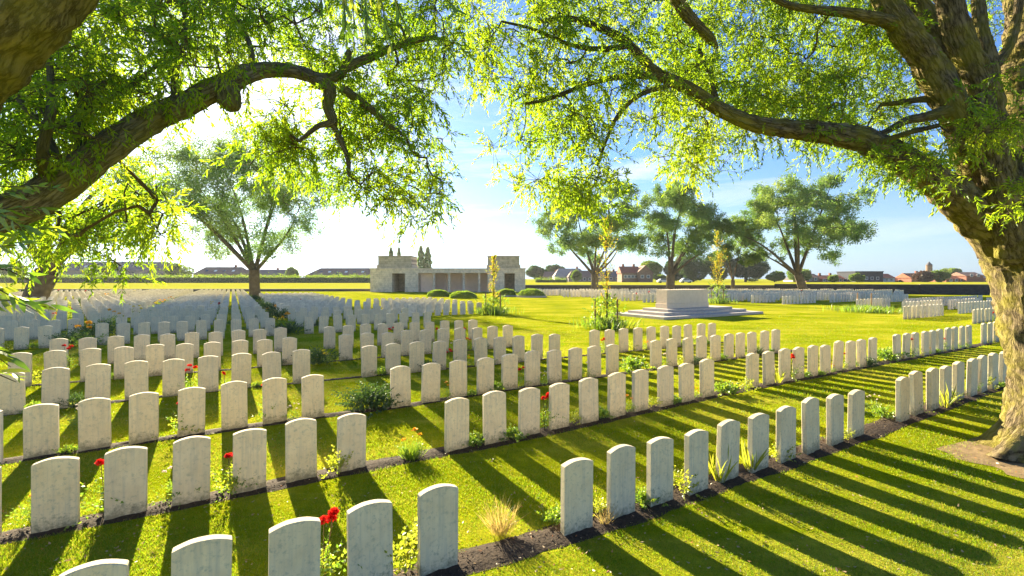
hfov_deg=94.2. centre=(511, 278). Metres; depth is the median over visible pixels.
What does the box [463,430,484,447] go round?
plant
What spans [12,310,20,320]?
headstone
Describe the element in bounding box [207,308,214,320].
headstone
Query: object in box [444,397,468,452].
headstone
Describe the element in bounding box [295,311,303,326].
headstone
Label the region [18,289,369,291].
boundary wall
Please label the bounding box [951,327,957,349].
headstone
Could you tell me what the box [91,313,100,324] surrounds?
headstone
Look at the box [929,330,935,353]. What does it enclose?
headstone
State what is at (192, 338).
headstone
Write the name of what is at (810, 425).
headstone
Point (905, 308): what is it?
headstone
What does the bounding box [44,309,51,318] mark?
headstone
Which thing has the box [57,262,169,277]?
long building
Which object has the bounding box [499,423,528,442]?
plant
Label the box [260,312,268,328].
headstone
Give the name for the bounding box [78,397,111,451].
headstone
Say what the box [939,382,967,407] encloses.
iris clump
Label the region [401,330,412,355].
headstone
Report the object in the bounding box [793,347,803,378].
headstone
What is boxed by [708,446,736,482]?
iris clump
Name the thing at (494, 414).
headstone
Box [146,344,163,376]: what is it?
headstone
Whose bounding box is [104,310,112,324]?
headstone
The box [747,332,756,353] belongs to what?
headstone
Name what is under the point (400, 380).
headstone
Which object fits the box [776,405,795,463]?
headstone
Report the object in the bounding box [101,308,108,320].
headstone
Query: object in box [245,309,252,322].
headstone
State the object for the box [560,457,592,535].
headstone
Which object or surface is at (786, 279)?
house
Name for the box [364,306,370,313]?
headstone
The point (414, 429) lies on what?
flowering plant
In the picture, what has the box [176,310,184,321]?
headstone
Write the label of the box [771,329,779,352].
headstone
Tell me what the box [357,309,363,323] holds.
headstone
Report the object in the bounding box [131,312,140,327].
headstone
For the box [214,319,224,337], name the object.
headstone
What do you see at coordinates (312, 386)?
headstone
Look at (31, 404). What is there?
plant
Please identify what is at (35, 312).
headstone
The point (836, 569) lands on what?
fallen leaves
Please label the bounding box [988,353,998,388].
headstone
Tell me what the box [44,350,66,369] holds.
headstone
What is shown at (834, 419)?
headstone
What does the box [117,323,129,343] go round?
headstone
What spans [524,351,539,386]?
headstone
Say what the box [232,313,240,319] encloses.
headstone
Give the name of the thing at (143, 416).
headstone
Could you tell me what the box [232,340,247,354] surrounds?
headstone
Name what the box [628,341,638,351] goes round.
leafy plant
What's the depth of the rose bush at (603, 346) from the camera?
15.79 m
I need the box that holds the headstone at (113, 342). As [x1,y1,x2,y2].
[107,336,123,363]
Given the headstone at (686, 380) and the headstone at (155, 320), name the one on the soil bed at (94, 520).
the headstone at (686, 380)
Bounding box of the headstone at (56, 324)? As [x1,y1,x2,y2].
[48,320,60,338]
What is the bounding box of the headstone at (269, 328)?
[265,318,274,335]
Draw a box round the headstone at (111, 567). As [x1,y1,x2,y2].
[59,559,128,575]
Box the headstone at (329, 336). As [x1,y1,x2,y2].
[324,326,334,348]
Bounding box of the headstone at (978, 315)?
[976,309,980,322]
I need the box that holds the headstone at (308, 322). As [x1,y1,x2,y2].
[304,316,313,333]
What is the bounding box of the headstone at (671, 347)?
[666,338,676,366]
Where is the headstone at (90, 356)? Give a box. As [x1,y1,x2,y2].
[80,348,100,381]
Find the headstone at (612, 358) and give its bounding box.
[606,344,618,374]
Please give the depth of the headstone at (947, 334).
16.36 m
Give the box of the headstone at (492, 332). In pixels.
[487,326,497,348]
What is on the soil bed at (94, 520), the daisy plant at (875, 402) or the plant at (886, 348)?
the plant at (886, 348)
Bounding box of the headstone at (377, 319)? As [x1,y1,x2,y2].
[374,314,381,329]
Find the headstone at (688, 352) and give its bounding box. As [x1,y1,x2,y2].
[682,338,693,363]
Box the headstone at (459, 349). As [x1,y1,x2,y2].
[453,339,466,360]
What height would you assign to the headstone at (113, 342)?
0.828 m
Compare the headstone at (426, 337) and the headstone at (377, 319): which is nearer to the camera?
the headstone at (426, 337)
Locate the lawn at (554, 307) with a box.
[0,279,1023,575]
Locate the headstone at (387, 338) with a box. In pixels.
[381,332,393,357]
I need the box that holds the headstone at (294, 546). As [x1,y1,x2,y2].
[268,517,320,575]
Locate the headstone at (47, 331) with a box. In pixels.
[38,325,52,348]
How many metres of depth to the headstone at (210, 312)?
25.92 m
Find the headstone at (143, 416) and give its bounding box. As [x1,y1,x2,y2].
[129,392,158,444]
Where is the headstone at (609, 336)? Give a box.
[604,329,614,352]
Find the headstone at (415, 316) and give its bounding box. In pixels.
[412,312,419,322]
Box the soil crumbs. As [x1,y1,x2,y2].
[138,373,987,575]
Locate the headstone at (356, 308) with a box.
[354,306,360,318]
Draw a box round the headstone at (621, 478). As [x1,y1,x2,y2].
[607,444,634,520]
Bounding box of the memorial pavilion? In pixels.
[369,256,525,291]
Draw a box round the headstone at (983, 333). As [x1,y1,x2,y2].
[981,323,986,343]
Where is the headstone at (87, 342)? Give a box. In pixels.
[79,337,96,365]
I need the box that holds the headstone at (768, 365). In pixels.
[762,351,774,384]
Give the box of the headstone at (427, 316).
[424,312,430,322]
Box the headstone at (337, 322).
[333,315,341,331]
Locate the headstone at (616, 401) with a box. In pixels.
[607,372,625,417]
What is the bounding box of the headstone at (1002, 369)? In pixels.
[999,351,1006,382]
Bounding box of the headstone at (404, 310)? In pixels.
[402,308,408,321]
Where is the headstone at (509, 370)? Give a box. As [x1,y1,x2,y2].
[501,354,517,389]
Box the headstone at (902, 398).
[896,376,909,421]
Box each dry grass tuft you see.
[472,495,526,536]
[594,503,618,523]
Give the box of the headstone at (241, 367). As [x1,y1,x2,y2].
[231,353,250,387]
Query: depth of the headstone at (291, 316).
27.96 m
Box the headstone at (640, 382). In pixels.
[632,369,648,411]
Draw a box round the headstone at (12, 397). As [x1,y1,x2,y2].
[0,372,25,414]
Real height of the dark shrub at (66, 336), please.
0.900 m
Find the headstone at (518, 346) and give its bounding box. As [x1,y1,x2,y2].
[512,335,524,361]
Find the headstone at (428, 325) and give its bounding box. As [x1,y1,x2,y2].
[424,321,434,341]
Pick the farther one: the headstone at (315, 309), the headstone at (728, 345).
the headstone at (315, 309)
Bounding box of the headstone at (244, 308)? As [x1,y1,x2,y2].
[243,307,250,319]
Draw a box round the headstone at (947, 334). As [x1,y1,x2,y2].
[944,327,951,350]
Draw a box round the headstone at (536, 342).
[531,334,542,358]
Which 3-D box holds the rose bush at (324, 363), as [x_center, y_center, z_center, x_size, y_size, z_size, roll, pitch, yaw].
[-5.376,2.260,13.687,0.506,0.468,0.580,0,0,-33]
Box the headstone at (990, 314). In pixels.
[988,308,991,321]
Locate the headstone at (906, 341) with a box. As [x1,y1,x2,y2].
[902,333,910,358]
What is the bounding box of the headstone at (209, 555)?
[171,534,231,575]
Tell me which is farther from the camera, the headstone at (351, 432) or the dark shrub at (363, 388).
the dark shrub at (363, 388)
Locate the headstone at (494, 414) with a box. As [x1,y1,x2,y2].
[482,390,505,444]
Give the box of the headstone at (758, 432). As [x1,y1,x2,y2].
[747,413,768,472]
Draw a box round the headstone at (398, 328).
[393,322,403,343]
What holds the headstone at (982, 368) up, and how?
on the soil bed at (486, 558)
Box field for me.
[0,282,987,288]
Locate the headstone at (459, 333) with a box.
[454,328,464,339]
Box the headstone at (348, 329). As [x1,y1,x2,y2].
[342,325,353,346]
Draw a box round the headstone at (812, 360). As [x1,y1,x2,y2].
[807,345,817,376]
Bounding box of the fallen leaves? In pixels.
[0,370,1021,573]
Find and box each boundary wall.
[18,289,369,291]
[525,285,773,291]
[774,284,918,293]
[919,284,989,294]
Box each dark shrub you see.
[44,329,98,346]
[53,390,86,409]
[62,319,130,335]
[255,306,287,319]
[260,302,275,310]
[271,321,310,334]
[291,345,347,366]
[331,378,398,419]
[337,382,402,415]
[693,355,703,365]
[745,346,768,354]
[856,356,884,367]
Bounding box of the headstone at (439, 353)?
[432,341,446,369]
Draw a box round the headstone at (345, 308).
[343,306,349,318]
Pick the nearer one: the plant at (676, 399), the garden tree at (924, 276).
the plant at (676, 399)
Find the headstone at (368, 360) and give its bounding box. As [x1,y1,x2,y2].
[361,345,376,377]
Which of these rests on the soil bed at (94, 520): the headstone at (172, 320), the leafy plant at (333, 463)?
the leafy plant at (333, 463)
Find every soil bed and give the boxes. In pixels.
[0,343,994,544]
[0,350,792,464]
[3,342,723,415]
[27,347,507,386]
[393,386,1004,575]
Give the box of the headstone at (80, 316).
[73,313,83,329]
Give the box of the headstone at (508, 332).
[503,325,512,346]
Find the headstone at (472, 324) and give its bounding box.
[468,320,476,338]
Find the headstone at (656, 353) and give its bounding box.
[650,340,661,368]
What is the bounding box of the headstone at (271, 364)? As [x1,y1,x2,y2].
[262,352,280,380]
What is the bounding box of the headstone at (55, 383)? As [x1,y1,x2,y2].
[41,367,69,407]
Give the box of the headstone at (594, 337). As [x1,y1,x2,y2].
[589,330,599,346]
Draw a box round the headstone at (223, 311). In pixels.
[219,310,226,323]
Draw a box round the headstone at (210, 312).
[204,310,212,324]
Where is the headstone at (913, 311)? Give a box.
[911,306,915,317]
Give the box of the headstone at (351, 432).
[337,413,365,471]
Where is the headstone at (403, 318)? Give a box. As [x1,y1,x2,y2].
[399,313,407,328]
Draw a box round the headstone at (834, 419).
[826,393,843,445]
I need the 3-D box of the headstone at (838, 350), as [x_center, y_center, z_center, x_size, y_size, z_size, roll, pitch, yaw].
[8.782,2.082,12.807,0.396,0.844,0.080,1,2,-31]
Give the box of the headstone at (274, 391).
[262,377,286,424]
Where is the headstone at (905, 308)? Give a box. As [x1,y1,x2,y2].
[903,306,907,318]
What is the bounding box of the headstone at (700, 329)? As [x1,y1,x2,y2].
[697,323,705,335]
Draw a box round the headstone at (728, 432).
[715,419,739,482]
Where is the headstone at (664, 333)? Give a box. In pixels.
[660,326,668,348]
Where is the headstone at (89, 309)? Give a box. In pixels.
[87,308,95,320]
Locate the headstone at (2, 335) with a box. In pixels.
[0,328,4,350]
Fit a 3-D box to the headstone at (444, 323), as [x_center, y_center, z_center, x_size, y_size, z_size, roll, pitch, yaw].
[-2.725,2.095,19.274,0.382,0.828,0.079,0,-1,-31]
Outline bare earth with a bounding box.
[937,441,1023,478]
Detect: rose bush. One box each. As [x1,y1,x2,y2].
[61,344,79,367]
[64,458,123,529]
[151,402,194,437]
[177,364,199,387]
[207,452,257,506]
[220,371,230,386]
[251,384,274,419]
[316,350,332,364]
[319,506,361,575]
[446,348,456,367]
[517,366,531,388]
[540,392,564,427]
[601,337,606,352]
[778,354,804,381]
[901,338,921,356]
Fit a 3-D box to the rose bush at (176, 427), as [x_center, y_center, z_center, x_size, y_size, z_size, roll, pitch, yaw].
[-5.520,2.328,7.983,0.584,0.634,0.633,0,0,7]
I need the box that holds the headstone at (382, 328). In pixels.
[377,323,387,344]
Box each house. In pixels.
[193,265,248,277]
[248,268,285,277]
[306,268,369,277]
[542,270,556,278]
[552,267,581,279]
[567,271,590,281]
[598,269,616,281]
[616,264,638,281]
[636,265,653,281]
[783,277,793,281]
[805,273,818,281]
[817,273,845,281]
[837,271,883,281]
[883,274,894,281]
[895,271,920,281]
[931,275,961,281]
[952,272,983,281]
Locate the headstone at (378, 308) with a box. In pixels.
[375,306,380,313]
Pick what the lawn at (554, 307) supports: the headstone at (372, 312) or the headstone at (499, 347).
the headstone at (372, 312)
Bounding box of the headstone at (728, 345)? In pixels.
[724,333,733,359]
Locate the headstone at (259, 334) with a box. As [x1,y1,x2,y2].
[253,329,265,353]
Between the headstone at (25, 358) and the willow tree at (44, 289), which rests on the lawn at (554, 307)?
the willow tree at (44, 289)
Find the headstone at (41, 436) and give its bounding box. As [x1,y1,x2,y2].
[23,403,59,458]
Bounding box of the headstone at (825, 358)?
[820,345,830,373]
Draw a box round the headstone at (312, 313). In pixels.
[308,311,315,325]
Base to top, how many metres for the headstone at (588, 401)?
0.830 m
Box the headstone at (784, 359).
[778,348,790,381]
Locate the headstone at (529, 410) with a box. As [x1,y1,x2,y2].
[518,387,539,436]
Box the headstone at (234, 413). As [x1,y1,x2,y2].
[221,381,247,429]
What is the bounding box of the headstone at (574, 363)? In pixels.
[568,347,581,380]
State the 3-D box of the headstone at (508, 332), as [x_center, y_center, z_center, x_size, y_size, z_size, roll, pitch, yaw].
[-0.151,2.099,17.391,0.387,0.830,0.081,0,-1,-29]
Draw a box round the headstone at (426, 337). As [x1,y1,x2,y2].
[420,329,431,353]
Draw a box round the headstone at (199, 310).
[195,308,201,319]
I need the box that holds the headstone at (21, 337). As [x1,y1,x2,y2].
[14,327,29,349]
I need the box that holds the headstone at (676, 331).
[672,325,680,346]
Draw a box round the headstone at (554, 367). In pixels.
[547,350,561,383]
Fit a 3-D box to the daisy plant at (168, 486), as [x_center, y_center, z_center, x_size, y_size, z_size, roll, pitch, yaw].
[-4.121,2.561,5.878,0.566,0.453,0.424,0,0,-23]
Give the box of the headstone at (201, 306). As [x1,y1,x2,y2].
[197,305,203,314]
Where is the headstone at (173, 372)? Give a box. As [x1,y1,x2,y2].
[162,359,184,397]
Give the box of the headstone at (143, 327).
[138,322,149,334]
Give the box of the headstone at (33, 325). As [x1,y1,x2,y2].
[27,319,40,339]
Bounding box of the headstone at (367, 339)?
[360,333,373,357]
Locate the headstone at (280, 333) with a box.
[274,327,286,351]
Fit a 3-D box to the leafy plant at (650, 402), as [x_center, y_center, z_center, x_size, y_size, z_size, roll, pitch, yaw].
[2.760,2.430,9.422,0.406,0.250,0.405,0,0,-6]
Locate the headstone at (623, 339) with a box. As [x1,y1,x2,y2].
[619,328,627,352]
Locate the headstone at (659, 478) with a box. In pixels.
[646,436,672,506]
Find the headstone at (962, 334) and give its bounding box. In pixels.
[959,326,965,348]
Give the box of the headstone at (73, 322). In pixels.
[68,319,79,335]
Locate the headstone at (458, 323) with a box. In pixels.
[454,320,462,328]
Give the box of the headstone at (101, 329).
[95,323,108,344]
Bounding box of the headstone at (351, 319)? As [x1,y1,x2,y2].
[347,315,355,330]
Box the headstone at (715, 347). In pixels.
[710,335,720,360]
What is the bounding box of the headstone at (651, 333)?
[646,326,655,349]
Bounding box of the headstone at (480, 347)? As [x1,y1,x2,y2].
[474,337,486,366]
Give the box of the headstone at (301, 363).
[293,349,309,383]
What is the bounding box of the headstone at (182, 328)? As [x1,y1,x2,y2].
[176,321,187,340]
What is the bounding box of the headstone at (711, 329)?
[708,323,715,340]
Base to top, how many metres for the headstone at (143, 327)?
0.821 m
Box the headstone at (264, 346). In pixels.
[257,339,272,366]
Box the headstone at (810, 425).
[801,397,819,454]
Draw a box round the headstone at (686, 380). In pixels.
[678,363,693,402]
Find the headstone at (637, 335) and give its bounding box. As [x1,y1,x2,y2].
[633,327,642,350]
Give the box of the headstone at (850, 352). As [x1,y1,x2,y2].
[845,341,855,369]
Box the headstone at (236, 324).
[231,319,241,337]
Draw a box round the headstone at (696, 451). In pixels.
[684,429,707,495]
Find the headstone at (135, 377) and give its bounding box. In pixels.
[124,360,148,400]
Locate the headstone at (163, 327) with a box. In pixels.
[158,322,169,341]
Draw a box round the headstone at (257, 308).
[255,306,261,318]
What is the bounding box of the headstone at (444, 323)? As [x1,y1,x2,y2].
[440,320,449,339]
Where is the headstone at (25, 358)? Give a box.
[8,352,31,386]
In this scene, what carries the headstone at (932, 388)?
on the soil bed at (486, 558)
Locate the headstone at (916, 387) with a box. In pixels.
[909,371,923,415]
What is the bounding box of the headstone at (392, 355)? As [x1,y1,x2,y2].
[385,343,400,374]
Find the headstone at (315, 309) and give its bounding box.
[311,307,317,319]
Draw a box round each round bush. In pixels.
[426,289,449,296]
[449,290,476,298]
[495,288,516,296]
[516,288,546,297]
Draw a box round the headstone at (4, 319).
[0,315,11,328]
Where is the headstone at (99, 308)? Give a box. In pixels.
[98,306,105,313]
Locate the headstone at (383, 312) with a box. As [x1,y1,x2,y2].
[380,309,386,322]
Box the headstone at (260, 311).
[258,309,264,322]
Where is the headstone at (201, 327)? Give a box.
[196,320,206,339]
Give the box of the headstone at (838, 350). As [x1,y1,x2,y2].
[832,340,843,371]
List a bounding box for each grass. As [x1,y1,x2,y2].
[472,305,523,315]
[567,316,643,330]
[708,297,743,303]
[807,303,902,313]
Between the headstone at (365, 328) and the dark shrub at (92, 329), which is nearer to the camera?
the headstone at (365, 328)
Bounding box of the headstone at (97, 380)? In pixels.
[85,364,110,398]
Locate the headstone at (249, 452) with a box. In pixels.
[232,428,266,493]
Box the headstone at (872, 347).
[868,337,876,364]
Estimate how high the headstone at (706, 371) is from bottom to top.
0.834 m
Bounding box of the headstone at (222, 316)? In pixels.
[216,313,225,329]
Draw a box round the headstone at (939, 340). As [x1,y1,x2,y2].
[936,329,943,351]
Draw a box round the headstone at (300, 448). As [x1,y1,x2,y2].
[285,418,316,482]
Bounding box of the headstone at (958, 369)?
[952,361,964,400]
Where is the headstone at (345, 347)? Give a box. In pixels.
[339,334,352,360]
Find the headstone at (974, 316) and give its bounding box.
[972,309,976,323]
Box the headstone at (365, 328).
[360,324,370,346]
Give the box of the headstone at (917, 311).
[916,306,919,317]
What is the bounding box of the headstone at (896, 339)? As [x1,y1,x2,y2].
[892,334,900,359]
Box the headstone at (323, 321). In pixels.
[319,316,327,332]
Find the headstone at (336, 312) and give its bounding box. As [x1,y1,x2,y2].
[333,310,340,315]
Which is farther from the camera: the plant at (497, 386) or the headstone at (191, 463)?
the plant at (497, 386)
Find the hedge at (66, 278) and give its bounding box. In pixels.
[0,270,369,282]
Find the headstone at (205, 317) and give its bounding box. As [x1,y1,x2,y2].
[201,314,209,330]
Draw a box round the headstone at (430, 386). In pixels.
[421,363,440,402]
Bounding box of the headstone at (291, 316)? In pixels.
[288,308,294,321]
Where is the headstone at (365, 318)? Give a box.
[361,314,369,324]
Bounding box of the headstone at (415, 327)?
[410,322,419,341]
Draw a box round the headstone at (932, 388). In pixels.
[926,368,938,410]
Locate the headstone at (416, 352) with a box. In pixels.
[409,341,423,372]
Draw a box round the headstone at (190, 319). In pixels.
[185,315,194,331]
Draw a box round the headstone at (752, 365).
[746,353,758,387]
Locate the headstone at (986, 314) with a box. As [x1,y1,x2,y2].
[985,308,988,321]
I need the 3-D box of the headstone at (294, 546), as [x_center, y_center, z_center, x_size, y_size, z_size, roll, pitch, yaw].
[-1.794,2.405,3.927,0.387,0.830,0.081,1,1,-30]
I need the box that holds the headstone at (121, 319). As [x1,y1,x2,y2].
[116,317,126,335]
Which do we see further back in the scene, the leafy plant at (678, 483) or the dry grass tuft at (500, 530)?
the leafy plant at (678, 483)
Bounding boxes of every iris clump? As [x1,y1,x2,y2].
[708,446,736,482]
[739,437,769,470]
[773,368,786,382]
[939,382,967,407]
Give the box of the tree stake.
[594,300,595,324]
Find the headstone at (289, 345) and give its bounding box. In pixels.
[282,337,296,364]
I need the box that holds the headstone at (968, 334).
[966,325,971,347]
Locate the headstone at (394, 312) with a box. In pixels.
[391,309,397,321]
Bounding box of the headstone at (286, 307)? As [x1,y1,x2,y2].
[283,305,289,317]
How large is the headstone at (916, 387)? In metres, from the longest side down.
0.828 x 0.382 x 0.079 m
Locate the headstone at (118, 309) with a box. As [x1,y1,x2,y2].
[114,307,122,320]
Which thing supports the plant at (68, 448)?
on the soil bed at (16, 459)
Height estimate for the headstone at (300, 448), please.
0.834 m
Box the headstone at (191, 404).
[177,387,205,436]
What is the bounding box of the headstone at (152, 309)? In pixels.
[148,307,155,311]
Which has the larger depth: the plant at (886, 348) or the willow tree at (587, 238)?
the willow tree at (587, 238)
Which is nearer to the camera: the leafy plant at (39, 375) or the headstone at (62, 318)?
the leafy plant at (39, 375)
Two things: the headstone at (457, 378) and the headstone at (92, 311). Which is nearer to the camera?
the headstone at (457, 378)
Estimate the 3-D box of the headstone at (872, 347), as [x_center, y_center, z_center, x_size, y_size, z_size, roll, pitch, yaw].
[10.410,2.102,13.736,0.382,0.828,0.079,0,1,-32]
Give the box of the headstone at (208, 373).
[198,356,218,391]
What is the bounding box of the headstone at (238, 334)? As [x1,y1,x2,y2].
[232,330,244,341]
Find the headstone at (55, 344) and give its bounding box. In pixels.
[49,338,68,366]
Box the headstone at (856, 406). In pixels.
[847,389,864,437]
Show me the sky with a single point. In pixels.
(907, 239)
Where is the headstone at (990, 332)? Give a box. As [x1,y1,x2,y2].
[987,322,992,342]
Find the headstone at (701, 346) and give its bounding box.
[696,336,706,362]
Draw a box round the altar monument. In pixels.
[614,289,762,319]
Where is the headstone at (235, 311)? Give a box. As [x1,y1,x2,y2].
[232,309,239,313]
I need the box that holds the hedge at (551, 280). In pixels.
[535,276,566,281]
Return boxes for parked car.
[679,279,691,282]
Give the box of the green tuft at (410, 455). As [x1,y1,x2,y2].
[395,441,428,460]
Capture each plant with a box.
[1,341,13,348]
[5,493,30,528]
[19,399,40,413]
[25,342,43,348]
[32,370,41,381]
[52,444,77,453]
[66,404,77,428]
[68,320,108,348]
[102,308,120,324]
[149,466,200,508]
[168,416,206,431]
[210,464,253,496]
[249,381,261,387]
[276,311,298,327]
[281,372,292,383]
[282,403,299,419]
[317,444,352,478]
[320,542,336,575]
[344,517,417,574]
[353,351,360,358]
[374,366,389,375]
[394,427,430,454]
[440,381,450,398]
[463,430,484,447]
[467,389,476,395]
[490,380,505,390]
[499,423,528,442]
[535,501,560,525]
[540,371,547,384]
[569,408,580,425]
[578,405,615,418]
[582,362,594,376]
[593,491,606,514]
[619,355,655,373]
[626,394,635,411]
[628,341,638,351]
[635,486,667,508]
[648,395,662,406]
[672,394,681,404]
[673,463,709,500]
[677,355,683,364]
[708,353,728,360]
[714,379,747,396]
[738,376,760,390]
[769,442,801,461]
[792,371,812,376]
[818,369,828,374]
[843,427,854,439]
[865,394,879,408]
[865,405,908,418]
[866,347,912,361]
[877,346,914,356]
[952,390,966,403]
[988,376,1000,390]
[997,381,1005,386]
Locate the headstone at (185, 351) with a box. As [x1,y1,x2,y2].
[176,343,193,372]
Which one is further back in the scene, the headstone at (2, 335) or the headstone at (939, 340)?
the headstone at (2, 335)
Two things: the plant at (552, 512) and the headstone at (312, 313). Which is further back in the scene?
the headstone at (312, 313)
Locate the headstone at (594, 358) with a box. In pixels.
[587,346,600,376]
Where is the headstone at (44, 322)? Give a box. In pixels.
[37,315,48,325]
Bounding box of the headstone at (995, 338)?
[993,322,998,342]
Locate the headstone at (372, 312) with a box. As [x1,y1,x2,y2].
[369,309,375,323]
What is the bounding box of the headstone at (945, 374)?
[939,365,951,404]
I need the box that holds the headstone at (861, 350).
[856,339,866,366]
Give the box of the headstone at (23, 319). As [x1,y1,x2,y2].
[19,315,30,326]
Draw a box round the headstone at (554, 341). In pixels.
[549,334,559,350]
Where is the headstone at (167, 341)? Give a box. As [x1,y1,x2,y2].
[160,334,175,359]
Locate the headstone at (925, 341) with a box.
[921,331,928,355]
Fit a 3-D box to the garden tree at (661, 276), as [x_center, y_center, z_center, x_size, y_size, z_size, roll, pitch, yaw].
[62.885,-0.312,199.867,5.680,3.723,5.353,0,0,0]
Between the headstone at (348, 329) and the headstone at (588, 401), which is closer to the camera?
the headstone at (588, 401)
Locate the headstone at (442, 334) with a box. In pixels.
[437,328,448,351]
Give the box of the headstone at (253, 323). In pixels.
[249,318,258,336]
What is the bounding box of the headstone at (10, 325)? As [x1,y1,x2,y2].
[5,320,18,340]
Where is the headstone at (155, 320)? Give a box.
[151,316,161,333]
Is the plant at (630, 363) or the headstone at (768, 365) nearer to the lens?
the headstone at (768, 365)
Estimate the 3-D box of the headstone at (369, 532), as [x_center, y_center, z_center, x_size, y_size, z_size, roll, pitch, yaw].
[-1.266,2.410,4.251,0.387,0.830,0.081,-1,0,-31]
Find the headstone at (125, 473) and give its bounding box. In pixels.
[104,446,147,519]
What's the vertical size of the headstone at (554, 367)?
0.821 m
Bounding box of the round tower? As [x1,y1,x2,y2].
[926,262,932,270]
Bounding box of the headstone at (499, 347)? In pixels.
[493,337,505,363]
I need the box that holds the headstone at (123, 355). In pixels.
[114,346,133,379]
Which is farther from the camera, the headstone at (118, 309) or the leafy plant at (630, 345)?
the headstone at (118, 309)
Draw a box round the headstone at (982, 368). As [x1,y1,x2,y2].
[977,355,987,392]
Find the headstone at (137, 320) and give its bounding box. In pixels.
[133,317,144,334]
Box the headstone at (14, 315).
[6,312,16,320]
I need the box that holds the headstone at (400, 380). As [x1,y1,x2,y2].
[390,366,410,407]
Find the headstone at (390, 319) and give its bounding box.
[386,313,393,328]
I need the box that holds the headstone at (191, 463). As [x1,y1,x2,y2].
[172,436,210,505]
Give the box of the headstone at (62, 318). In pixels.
[56,314,66,330]
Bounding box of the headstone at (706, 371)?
[699,359,713,397]
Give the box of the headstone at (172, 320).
[168,316,177,332]
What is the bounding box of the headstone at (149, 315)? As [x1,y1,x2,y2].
[146,312,155,326]
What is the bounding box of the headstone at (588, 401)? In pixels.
[579,377,598,423]
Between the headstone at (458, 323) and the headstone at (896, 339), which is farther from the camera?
the headstone at (458, 323)
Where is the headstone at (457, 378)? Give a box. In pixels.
[449,360,466,397]
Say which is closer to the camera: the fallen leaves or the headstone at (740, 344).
the fallen leaves
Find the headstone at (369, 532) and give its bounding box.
[346,499,392,575]
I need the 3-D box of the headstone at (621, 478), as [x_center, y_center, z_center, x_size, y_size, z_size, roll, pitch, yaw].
[1.278,2.371,5.568,0.396,0.844,0.080,0,0,-31]
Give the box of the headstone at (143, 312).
[140,309,148,321]
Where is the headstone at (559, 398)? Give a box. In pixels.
[549,383,569,429]
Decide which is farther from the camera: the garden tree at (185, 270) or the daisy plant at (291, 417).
the garden tree at (185, 270)
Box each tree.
[0,0,484,382]
[0,141,171,299]
[0,260,27,276]
[83,265,116,276]
[131,114,353,297]
[162,262,194,277]
[285,267,299,277]
[388,247,393,255]
[397,247,400,255]
[417,245,424,267]
[418,0,1023,462]
[423,247,432,267]
[474,254,514,313]
[525,265,548,279]
[530,178,653,289]
[546,264,564,271]
[570,269,581,281]
[581,213,625,325]
[630,180,727,289]
[640,260,663,279]
[655,274,666,280]
[663,260,682,280]
[675,255,711,281]
[704,251,740,281]
[708,230,729,300]
[712,218,768,288]
[721,170,878,289]
[731,255,770,281]
[765,270,786,281]
[786,269,811,281]
[827,274,838,281]
[848,273,865,281]
[909,270,934,281]
[931,270,951,281]
[939,268,962,273]
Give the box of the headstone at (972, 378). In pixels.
[966,358,977,396]
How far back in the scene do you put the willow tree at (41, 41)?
4.20 m
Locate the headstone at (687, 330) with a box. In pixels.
[684,324,691,337]
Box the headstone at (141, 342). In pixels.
[134,334,149,360]
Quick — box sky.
[0,0,1004,278]
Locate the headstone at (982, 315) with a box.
[981,308,984,322]
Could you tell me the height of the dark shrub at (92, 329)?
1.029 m
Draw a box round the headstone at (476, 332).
[472,327,481,349]
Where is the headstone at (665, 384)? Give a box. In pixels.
[657,365,673,406]
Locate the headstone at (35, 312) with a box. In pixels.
[27,309,36,318]
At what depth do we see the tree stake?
24.04 m
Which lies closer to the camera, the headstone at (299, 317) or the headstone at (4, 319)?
the headstone at (4, 319)
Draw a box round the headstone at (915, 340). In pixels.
[911,332,918,356]
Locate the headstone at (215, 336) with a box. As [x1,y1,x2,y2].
[209,332,222,355]
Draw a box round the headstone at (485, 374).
[477,357,493,394]
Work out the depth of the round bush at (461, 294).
61.07 m
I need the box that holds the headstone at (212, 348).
[204,342,220,369]
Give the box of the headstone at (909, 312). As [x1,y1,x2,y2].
[907,306,910,318]
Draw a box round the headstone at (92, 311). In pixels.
[89,310,97,324]
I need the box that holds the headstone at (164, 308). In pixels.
[161,306,167,311]
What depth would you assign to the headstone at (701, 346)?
14.08 m
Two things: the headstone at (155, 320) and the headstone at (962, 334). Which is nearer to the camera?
the headstone at (962, 334)
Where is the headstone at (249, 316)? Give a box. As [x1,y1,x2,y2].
[246,313,254,328]
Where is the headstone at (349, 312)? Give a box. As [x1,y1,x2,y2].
[346,309,352,324]
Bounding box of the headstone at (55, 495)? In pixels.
[31,456,79,533]
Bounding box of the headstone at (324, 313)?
[321,311,328,324]
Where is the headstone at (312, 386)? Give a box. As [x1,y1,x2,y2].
[301,374,323,417]
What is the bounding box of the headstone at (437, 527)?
[417,483,457,575]
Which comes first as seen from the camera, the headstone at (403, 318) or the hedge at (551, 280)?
the headstone at (403, 318)
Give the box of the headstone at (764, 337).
[760,330,768,351]
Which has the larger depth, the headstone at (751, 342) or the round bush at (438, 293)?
the round bush at (438, 293)
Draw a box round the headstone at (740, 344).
[736,332,744,357]
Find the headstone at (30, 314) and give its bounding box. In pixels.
[24,312,34,318]
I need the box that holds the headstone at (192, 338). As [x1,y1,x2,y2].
[185,332,198,357]

